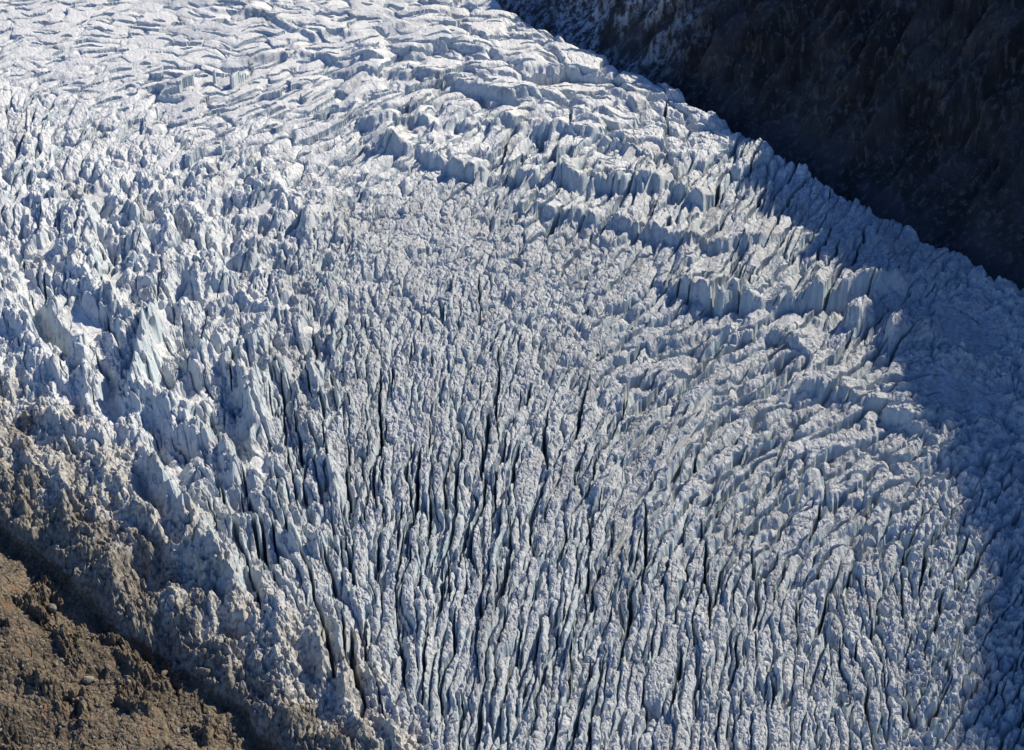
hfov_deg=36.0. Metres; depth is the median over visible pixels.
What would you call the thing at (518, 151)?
ice fin
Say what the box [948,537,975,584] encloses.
serac
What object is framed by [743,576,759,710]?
ice hump
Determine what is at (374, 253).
ice block
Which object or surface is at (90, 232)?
serac
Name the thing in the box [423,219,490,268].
ice block
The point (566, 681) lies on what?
ice fin
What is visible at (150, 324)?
ice ridge
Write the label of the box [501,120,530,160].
ice fin
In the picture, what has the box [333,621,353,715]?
ice fin
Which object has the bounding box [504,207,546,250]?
ice block
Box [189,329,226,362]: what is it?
serac
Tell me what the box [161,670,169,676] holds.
boulder
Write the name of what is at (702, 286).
ice fin
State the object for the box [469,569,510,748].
ice fin
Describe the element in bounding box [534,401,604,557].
ice fin
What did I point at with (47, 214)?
serac
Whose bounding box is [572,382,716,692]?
ice fin
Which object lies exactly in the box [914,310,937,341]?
serac
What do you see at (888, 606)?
ice hump
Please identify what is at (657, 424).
leaning serac
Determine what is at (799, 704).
ice hump
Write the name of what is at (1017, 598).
serac
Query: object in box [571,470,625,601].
ice fin
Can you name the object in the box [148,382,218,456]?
ice ridge
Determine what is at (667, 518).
ice fin
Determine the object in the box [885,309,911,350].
serac
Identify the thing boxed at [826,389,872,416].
leaning serac
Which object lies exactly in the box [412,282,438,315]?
ice block
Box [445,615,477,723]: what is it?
ice fin
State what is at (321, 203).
serac
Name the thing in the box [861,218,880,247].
serac
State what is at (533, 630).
ice fin
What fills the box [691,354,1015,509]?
leaning serac
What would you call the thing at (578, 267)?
ice block
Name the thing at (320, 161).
serac
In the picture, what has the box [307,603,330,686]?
ice fin
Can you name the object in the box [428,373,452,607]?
ice fin
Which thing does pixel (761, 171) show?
serac
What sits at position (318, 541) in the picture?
serac
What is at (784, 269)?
ice fin
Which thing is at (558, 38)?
snow capped ice block
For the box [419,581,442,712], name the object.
ice fin
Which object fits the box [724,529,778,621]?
ice hump
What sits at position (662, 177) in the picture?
ice fin
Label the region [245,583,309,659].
serac
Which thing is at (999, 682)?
serac
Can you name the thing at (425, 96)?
snow capped ice block
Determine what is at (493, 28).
snow capped ice block
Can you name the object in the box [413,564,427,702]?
ice fin
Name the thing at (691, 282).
ice fin
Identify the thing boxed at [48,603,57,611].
boulder
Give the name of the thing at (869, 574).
ice hump
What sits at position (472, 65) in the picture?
snow capped ice block
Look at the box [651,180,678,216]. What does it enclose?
ice fin
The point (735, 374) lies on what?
leaning serac
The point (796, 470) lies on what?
leaning serac
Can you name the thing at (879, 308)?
ice fin
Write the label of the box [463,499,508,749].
ice fin
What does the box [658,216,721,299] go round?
ice fin
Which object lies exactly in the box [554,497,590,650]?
ice fin
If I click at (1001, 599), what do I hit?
serac
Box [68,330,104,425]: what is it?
ice ridge
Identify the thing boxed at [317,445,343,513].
serac
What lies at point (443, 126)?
snow capped ice block
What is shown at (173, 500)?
ice ridge
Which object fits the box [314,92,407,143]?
snow capped ice block
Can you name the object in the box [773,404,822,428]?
leaning serac
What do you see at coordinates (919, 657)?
ice hump
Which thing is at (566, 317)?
ice block
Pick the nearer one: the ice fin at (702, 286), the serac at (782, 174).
the ice fin at (702, 286)
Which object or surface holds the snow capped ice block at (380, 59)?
on the glacier
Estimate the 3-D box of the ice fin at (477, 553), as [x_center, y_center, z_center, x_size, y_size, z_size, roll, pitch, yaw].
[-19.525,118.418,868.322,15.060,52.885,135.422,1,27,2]
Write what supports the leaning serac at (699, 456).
on the glacier
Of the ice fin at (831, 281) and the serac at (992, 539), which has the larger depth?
the ice fin at (831, 281)
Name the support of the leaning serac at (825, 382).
on the glacier
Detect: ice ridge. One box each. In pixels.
[0,291,72,379]
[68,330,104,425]
[113,291,198,325]
[126,302,163,401]
[126,421,243,594]
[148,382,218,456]
[182,516,219,630]
[217,432,241,492]
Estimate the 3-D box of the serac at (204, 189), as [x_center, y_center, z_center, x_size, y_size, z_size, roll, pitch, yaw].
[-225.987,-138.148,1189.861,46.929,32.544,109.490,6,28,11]
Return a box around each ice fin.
[288,521,300,554]
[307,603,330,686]
[324,401,356,516]
[332,593,360,689]
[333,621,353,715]
[350,517,372,641]
[354,424,380,526]
[367,553,383,644]
[368,505,407,697]
[379,440,395,526]
[379,495,398,590]
[401,511,420,647]
[403,631,418,725]
[409,361,433,537]
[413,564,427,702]
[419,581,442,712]
[423,133,462,172]
[424,641,444,749]
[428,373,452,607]
[444,154,471,189]
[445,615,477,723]
[446,118,491,161]
[450,530,466,641]
[452,165,490,217]
[457,488,492,660]
[462,169,517,221]
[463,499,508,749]
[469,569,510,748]
[490,164,543,233]
[492,654,512,743]
[494,531,555,686]
[500,128,533,179]
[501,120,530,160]
[508,487,540,602]
[514,439,544,538]
[517,182,541,217]
[519,558,549,690]
[527,155,572,216]
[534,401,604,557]
[537,140,558,165]
[548,510,565,632]
[553,119,604,161]
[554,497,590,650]
[556,619,576,739]
[566,162,595,200]
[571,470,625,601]
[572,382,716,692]
[578,404,673,501]
[578,410,617,480]
[592,143,642,197]
[600,632,625,749]
[610,649,645,749]
[618,154,643,198]
[620,180,637,208]
[628,160,663,220]
[628,513,687,632]
[632,148,653,182]
[634,582,651,660]
[643,593,687,725]
[645,479,702,569]
[649,573,666,664]
[651,166,674,207]
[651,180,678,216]
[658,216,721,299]
[664,543,686,623]
[665,137,731,172]
[667,272,685,306]
[671,161,687,181]
[671,653,699,749]
[677,262,745,330]
[685,276,703,305]
[729,251,744,277]
[739,274,801,337]
[742,279,772,319]
[768,232,814,287]
[778,259,824,318]
[810,263,825,279]
[823,255,846,314]
[828,245,874,316]
[833,255,880,315]
[867,263,888,296]
[868,268,919,314]
[874,296,885,318]
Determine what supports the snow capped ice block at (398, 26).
on the glacier
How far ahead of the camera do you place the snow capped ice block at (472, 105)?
1287.67 m
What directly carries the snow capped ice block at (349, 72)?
on the glacier
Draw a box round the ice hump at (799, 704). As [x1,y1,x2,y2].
[790,650,809,749]
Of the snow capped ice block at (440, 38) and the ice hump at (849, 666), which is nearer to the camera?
the ice hump at (849, 666)
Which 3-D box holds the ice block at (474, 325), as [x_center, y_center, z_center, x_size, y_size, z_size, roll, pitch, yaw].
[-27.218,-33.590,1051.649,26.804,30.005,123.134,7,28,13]
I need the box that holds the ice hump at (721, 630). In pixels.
[711,599,729,690]
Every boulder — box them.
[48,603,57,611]
[82,676,93,684]
[105,664,111,671]
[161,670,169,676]
[196,667,211,675]
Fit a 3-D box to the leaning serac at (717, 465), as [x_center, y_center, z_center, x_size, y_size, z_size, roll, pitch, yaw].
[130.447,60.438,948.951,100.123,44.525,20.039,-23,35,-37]
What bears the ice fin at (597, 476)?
on the glacier
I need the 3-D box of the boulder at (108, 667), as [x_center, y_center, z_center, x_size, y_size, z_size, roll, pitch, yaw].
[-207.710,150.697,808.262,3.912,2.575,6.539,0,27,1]
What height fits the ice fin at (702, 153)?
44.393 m
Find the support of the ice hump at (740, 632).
on the glacier
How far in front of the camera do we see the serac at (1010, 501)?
899.20 m
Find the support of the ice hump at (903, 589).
on the glacier
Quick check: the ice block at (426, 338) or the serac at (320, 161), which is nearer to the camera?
the ice block at (426, 338)
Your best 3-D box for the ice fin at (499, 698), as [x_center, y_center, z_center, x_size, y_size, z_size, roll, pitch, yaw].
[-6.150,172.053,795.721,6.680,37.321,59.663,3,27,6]
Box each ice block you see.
[293,63,418,146]
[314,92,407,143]
[328,61,373,79]
[362,48,396,75]
[362,241,387,264]
[379,18,437,38]
[386,24,457,55]
[409,88,440,112]
[410,64,468,89]
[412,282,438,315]
[413,307,444,361]
[419,105,471,144]
[419,265,446,285]
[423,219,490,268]
[431,270,471,325]
[440,98,483,111]
[447,269,500,373]
[457,18,516,40]
[460,60,508,71]
[463,253,490,283]
[474,71,537,86]
[474,81,546,110]
[486,241,519,274]
[488,38,544,49]
[491,46,531,61]
[501,265,553,304]
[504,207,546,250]
[506,29,553,45]
[508,52,565,85]
[508,286,545,326]
[510,242,551,279]
[527,104,592,128]
[538,29,608,66]
[539,303,586,339]
[544,41,604,84]
[550,236,592,282]
[552,242,609,289]
[574,111,606,131]
[583,269,627,306]
[584,309,622,340]
[593,104,649,131]
[614,71,668,102]
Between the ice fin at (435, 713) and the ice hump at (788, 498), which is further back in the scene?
the ice hump at (788, 498)
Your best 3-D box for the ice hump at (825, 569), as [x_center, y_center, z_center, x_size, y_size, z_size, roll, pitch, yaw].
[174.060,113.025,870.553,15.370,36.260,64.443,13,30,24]
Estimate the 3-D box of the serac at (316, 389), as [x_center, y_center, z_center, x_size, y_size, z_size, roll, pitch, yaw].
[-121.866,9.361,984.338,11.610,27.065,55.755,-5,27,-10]
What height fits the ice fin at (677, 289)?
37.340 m
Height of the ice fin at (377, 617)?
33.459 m
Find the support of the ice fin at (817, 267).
on the glacier
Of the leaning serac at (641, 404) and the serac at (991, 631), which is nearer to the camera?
the serac at (991, 631)
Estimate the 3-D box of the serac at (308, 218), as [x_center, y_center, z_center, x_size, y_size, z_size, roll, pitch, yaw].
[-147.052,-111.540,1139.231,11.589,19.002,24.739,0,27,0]
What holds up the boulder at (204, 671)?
on the glacier
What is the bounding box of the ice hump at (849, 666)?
[839,642,870,713]
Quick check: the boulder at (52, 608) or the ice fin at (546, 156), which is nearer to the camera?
the boulder at (52, 608)
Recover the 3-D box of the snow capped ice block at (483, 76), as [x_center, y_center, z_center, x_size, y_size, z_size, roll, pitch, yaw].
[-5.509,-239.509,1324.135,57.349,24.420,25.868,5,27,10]
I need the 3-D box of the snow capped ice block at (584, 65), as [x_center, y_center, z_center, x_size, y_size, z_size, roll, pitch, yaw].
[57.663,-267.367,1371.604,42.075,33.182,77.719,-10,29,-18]
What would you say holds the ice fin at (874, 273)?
on the glacier
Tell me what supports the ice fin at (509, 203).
on the glacier
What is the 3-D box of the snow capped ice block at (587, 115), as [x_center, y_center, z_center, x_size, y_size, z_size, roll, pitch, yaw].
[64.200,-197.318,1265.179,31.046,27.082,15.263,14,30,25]
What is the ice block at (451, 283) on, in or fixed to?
on the glacier
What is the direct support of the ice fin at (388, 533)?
on the glacier
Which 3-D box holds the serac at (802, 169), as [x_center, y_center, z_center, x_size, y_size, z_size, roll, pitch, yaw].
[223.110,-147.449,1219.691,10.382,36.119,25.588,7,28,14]
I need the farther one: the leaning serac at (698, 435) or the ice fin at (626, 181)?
the ice fin at (626, 181)
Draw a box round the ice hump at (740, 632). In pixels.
[729,602,748,712]
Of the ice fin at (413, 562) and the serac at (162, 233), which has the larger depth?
the serac at (162, 233)
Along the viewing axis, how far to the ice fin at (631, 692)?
786.04 m
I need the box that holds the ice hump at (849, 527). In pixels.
[820,515,866,543]
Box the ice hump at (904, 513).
[876,499,921,549]
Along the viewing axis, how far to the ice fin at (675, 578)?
851.16 m
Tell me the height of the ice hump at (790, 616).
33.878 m
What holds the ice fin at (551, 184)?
on the glacier
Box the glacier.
[0,0,1023,749]
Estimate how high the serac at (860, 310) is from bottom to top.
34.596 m
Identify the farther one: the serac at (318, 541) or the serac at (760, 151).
the serac at (760, 151)
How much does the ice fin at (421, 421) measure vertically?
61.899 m
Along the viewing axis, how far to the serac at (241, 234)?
1145.90 m
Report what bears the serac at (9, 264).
on the glacier
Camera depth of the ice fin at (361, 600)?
850.27 m
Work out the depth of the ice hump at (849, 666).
796.57 m
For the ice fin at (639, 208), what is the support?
on the glacier
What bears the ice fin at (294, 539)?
on the glacier
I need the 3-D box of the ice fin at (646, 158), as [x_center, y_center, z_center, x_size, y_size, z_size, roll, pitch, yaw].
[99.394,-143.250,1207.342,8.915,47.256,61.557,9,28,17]
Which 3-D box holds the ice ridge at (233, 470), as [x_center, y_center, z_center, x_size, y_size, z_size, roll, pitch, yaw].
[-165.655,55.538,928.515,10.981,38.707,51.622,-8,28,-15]
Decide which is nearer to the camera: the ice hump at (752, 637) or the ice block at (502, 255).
the ice hump at (752, 637)
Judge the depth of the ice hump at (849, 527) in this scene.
884.61 m
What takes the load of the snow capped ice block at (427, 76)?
on the glacier
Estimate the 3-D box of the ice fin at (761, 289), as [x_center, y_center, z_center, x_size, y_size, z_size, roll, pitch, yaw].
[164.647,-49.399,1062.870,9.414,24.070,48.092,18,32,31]
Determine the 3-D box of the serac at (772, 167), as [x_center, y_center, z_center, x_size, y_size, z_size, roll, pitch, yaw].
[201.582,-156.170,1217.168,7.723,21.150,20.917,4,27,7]
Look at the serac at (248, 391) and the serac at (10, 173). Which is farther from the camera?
the serac at (10, 173)
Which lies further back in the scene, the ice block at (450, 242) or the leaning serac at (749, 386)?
the ice block at (450, 242)
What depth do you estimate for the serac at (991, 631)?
814.98 m
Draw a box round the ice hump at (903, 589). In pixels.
[893,564,912,618]
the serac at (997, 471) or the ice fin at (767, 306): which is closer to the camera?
the serac at (997, 471)
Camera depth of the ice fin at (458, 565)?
852.45 m
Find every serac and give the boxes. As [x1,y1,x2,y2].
[0,203,28,255]
[0,252,18,276]
[1,151,24,186]
[3,274,29,300]
[34,197,60,257]
[43,233,73,266]
[63,137,94,183]
[73,236,116,309]
[74,196,101,236]
[78,213,107,253]
[93,161,126,202]
[96,218,126,257]
[108,199,140,234]
[127,250,161,289]
[142,208,181,256]
[158,249,194,304]
[163,149,255,217]
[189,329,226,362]
[191,211,216,257]
[191,255,237,310]
[220,336,238,382]
[230,210,258,257]
[233,361,265,436]
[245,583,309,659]
[253,171,282,193]
[255,144,302,173]
[264,204,298,255]
[298,186,336,224]
[301,204,315,231]
[304,131,361,173]
[304,175,340,199]
[306,359,327,418]
[308,251,339,280]
[313,529,324,558]
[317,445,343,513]
[628,377,674,415]
[638,417,670,449]
[639,355,699,392]
[665,325,754,405]
[665,427,704,465]
[667,323,797,407]
[672,421,745,490]
[675,424,788,490]
[689,408,743,447]
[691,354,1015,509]
[699,387,737,412]
[727,369,775,398]
[731,138,773,180]
[735,398,792,429]
[736,372,798,406]
[749,163,767,192]
[753,408,791,433]
[763,333,798,376]
[768,159,777,180]
[773,155,785,172]
[773,161,795,184]
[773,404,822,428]
[774,422,801,436]
[778,317,878,403]
[779,459,804,493]
[791,202,808,222]
[792,345,878,412]
[795,163,807,175]
[803,196,853,233]
[806,196,837,223]
[808,191,825,218]
[811,180,823,200]
[820,185,833,200]
[823,366,888,409]
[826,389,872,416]
[845,295,874,327]
[854,205,865,219]
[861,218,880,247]
[868,461,890,480]
[870,356,932,388]
[871,438,902,461]
[875,219,888,244]
[875,331,921,368]
[878,403,915,431]
[881,221,902,242]
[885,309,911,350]
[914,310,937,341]
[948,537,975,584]
[956,465,987,484]
[957,603,1023,670]
[959,507,1023,593]
[959,643,997,678]
[960,589,980,635]
[964,506,987,527]
[975,573,1004,602]
[981,461,1011,490]
[987,577,1015,612]
[988,474,1023,526]
[990,670,1013,698]
[1002,679,1020,712]
[1010,575,1023,608]
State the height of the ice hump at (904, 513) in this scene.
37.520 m
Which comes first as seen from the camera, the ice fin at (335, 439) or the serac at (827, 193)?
the ice fin at (335, 439)
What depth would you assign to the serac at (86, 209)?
1141.34 m
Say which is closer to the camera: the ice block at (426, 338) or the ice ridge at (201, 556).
the ice ridge at (201, 556)
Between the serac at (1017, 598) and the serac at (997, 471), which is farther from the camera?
the serac at (997, 471)
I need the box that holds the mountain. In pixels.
[496,0,1023,290]
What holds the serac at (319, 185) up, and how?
on the glacier
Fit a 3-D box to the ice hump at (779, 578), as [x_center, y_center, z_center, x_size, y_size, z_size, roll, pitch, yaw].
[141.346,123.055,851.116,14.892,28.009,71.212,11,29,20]
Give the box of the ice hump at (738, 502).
[713,479,759,532]
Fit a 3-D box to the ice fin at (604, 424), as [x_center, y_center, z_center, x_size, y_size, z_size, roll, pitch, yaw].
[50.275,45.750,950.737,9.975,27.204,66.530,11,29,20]
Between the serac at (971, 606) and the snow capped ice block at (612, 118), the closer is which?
the serac at (971, 606)
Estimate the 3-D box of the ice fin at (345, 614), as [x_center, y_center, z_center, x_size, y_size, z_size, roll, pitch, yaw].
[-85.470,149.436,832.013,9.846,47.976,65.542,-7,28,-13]
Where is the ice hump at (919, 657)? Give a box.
[898,612,940,697]
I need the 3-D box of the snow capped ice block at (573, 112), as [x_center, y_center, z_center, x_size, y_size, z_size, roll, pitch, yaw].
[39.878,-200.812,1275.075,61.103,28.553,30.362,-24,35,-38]
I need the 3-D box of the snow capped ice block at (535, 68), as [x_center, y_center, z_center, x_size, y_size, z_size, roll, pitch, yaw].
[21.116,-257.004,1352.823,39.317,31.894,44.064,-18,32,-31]
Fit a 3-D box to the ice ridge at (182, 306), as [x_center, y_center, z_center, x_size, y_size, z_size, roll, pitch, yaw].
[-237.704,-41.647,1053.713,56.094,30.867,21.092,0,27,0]
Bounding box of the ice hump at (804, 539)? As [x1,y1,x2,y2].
[759,506,833,578]
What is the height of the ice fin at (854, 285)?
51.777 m
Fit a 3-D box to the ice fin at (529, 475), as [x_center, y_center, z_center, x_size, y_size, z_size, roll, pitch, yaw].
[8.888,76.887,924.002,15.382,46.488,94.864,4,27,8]
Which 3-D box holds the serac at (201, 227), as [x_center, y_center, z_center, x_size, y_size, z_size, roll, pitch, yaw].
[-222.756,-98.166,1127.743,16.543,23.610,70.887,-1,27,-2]
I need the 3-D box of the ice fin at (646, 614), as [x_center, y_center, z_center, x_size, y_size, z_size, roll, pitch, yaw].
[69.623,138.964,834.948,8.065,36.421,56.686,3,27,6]
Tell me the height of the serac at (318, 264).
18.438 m
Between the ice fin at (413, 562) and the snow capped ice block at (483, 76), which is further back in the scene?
the snow capped ice block at (483, 76)
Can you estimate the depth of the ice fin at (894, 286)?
1069.96 m
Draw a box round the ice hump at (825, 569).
[801,535,855,602]
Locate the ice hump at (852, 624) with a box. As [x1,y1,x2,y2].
[835,585,864,666]
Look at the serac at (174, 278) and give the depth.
1080.62 m
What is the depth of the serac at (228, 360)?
1002.57 m
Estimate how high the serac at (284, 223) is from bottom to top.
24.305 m
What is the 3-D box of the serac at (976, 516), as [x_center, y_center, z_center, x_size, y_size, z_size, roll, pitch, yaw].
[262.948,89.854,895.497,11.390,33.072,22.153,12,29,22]
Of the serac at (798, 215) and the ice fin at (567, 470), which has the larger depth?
the serac at (798, 215)
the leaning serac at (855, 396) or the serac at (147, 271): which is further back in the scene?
the serac at (147, 271)
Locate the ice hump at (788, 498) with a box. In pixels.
[732,477,810,553]
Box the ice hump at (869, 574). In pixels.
[853,548,883,607]
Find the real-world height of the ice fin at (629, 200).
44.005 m
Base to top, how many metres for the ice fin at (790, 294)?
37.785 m
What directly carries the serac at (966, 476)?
on the glacier
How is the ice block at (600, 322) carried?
on the glacier
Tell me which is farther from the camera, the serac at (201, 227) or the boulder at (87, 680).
the serac at (201, 227)
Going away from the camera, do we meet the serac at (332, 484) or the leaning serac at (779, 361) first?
the serac at (332, 484)
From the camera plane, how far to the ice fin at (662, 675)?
799.14 m
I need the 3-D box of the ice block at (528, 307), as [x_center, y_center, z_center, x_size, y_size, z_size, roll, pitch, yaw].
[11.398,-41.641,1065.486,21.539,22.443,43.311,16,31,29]
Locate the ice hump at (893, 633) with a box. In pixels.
[875,611,910,666]
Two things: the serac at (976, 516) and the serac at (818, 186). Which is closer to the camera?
the serac at (976, 516)
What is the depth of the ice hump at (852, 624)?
824.95 m
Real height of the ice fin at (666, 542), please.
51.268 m
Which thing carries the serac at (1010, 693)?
on the glacier
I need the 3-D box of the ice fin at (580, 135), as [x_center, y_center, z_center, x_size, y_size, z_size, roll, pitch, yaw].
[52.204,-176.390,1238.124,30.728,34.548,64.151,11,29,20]
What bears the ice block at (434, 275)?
on the glacier
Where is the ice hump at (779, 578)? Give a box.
[758,552,803,635]
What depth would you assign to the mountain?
1225.91 m
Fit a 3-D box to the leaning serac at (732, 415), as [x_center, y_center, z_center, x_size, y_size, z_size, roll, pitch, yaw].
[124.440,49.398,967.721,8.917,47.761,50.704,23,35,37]
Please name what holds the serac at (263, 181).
on the glacier
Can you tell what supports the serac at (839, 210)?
on the glacier
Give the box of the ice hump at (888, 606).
[877,583,899,618]
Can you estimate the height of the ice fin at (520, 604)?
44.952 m
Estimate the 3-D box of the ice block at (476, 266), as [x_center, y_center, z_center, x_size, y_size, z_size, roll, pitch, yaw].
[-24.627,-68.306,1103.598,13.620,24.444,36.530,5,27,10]
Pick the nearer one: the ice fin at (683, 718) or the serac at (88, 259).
the ice fin at (683, 718)
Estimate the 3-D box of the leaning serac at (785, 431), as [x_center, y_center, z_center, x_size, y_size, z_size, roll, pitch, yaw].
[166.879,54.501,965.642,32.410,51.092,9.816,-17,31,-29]
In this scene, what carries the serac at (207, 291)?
on the glacier
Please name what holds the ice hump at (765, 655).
on the glacier
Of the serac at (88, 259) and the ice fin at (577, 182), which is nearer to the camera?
the serac at (88, 259)
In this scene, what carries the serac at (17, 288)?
on the glacier
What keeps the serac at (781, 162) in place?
on the glacier
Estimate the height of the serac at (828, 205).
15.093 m
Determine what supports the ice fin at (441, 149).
on the glacier
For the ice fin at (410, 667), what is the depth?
796.66 m
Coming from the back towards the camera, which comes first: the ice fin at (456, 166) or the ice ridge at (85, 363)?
the ice fin at (456, 166)
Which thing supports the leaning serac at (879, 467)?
on the glacier
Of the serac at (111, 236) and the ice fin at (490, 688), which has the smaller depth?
the ice fin at (490, 688)
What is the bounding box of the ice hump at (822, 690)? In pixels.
[811,644,833,749]
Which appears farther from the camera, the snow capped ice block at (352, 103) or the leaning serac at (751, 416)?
the snow capped ice block at (352, 103)
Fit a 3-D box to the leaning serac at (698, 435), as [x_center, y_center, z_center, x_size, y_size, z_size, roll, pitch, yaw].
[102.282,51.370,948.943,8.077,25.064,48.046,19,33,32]
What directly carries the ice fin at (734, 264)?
on the glacier
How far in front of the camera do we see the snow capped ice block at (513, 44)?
1383.27 m
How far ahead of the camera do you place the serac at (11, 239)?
1139.63 m
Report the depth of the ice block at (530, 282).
1081.26 m
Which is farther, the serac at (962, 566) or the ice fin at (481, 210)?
the ice fin at (481, 210)
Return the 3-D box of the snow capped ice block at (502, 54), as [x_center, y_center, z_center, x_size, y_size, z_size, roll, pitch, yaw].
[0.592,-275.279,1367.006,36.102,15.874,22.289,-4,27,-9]
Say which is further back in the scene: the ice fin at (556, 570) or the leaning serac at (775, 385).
the leaning serac at (775, 385)
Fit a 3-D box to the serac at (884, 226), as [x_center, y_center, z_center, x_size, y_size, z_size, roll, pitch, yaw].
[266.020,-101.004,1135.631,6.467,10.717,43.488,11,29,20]
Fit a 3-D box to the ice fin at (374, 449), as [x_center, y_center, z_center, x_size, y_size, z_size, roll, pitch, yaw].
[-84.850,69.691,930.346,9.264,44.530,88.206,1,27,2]
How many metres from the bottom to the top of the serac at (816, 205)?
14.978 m
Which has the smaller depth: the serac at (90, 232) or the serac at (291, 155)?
the serac at (90, 232)
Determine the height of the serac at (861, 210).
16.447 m
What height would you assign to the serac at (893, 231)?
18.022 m
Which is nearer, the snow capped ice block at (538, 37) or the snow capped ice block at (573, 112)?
the snow capped ice block at (573, 112)
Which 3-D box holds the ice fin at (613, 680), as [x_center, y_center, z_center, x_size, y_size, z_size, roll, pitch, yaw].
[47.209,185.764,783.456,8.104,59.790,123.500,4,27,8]
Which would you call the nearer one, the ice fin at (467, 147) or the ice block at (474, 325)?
the ice block at (474, 325)
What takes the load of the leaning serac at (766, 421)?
on the glacier
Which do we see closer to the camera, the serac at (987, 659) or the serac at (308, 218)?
the serac at (987, 659)
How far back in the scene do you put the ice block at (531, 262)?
1104.67 m
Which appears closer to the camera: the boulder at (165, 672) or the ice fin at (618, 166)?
the boulder at (165, 672)
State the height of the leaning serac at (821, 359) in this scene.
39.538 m
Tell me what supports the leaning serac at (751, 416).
on the glacier
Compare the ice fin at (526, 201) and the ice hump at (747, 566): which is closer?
the ice hump at (747, 566)
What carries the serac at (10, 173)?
on the glacier
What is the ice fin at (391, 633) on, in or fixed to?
on the glacier
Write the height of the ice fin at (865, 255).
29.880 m
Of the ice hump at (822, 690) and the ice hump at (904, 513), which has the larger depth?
the ice hump at (904, 513)
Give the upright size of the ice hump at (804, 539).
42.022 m
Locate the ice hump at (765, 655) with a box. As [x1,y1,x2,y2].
[754,620,774,705]
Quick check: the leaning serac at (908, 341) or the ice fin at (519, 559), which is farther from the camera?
the leaning serac at (908, 341)
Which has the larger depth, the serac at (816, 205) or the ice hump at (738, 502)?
the serac at (816, 205)
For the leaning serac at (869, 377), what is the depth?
991.18 m
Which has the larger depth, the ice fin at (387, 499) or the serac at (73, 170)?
the serac at (73, 170)
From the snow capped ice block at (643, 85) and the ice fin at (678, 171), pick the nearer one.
the ice fin at (678, 171)
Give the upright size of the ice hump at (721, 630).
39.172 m
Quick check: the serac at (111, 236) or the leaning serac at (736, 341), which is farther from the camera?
the serac at (111, 236)
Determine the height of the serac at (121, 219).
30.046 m
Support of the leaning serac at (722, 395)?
on the glacier
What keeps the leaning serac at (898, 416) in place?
on the glacier
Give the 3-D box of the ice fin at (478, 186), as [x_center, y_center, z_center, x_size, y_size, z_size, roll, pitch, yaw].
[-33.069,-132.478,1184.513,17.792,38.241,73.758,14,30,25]
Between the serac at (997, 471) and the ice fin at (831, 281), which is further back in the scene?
the ice fin at (831, 281)
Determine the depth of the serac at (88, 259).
1079.51 m
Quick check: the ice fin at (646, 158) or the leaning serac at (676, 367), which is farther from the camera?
the ice fin at (646, 158)
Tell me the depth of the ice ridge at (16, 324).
1025.08 m
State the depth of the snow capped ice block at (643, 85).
1322.06 m
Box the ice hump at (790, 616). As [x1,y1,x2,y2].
[780,565,803,658]
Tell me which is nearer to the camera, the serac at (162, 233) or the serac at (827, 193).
the serac at (162, 233)
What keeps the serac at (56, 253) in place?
on the glacier
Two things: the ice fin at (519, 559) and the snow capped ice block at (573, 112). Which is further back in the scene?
the snow capped ice block at (573, 112)
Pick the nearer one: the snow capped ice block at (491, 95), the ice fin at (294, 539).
the ice fin at (294, 539)
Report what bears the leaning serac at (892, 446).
on the glacier
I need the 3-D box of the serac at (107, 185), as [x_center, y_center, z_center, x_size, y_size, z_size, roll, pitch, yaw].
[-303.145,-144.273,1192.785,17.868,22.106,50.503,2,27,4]
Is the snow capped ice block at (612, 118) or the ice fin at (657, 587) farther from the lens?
the snow capped ice block at (612, 118)
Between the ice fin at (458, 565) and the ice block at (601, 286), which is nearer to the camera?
the ice fin at (458, 565)
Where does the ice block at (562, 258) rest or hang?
on the glacier
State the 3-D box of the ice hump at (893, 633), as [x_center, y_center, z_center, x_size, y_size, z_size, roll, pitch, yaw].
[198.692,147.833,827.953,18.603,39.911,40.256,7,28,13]
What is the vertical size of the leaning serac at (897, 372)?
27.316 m
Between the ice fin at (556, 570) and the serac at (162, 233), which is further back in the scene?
the serac at (162, 233)
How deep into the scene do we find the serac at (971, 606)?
830.49 m
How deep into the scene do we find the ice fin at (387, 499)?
919.98 m
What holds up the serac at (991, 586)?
on the glacier
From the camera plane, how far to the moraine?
800.66 m
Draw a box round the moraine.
[0,525,277,749]

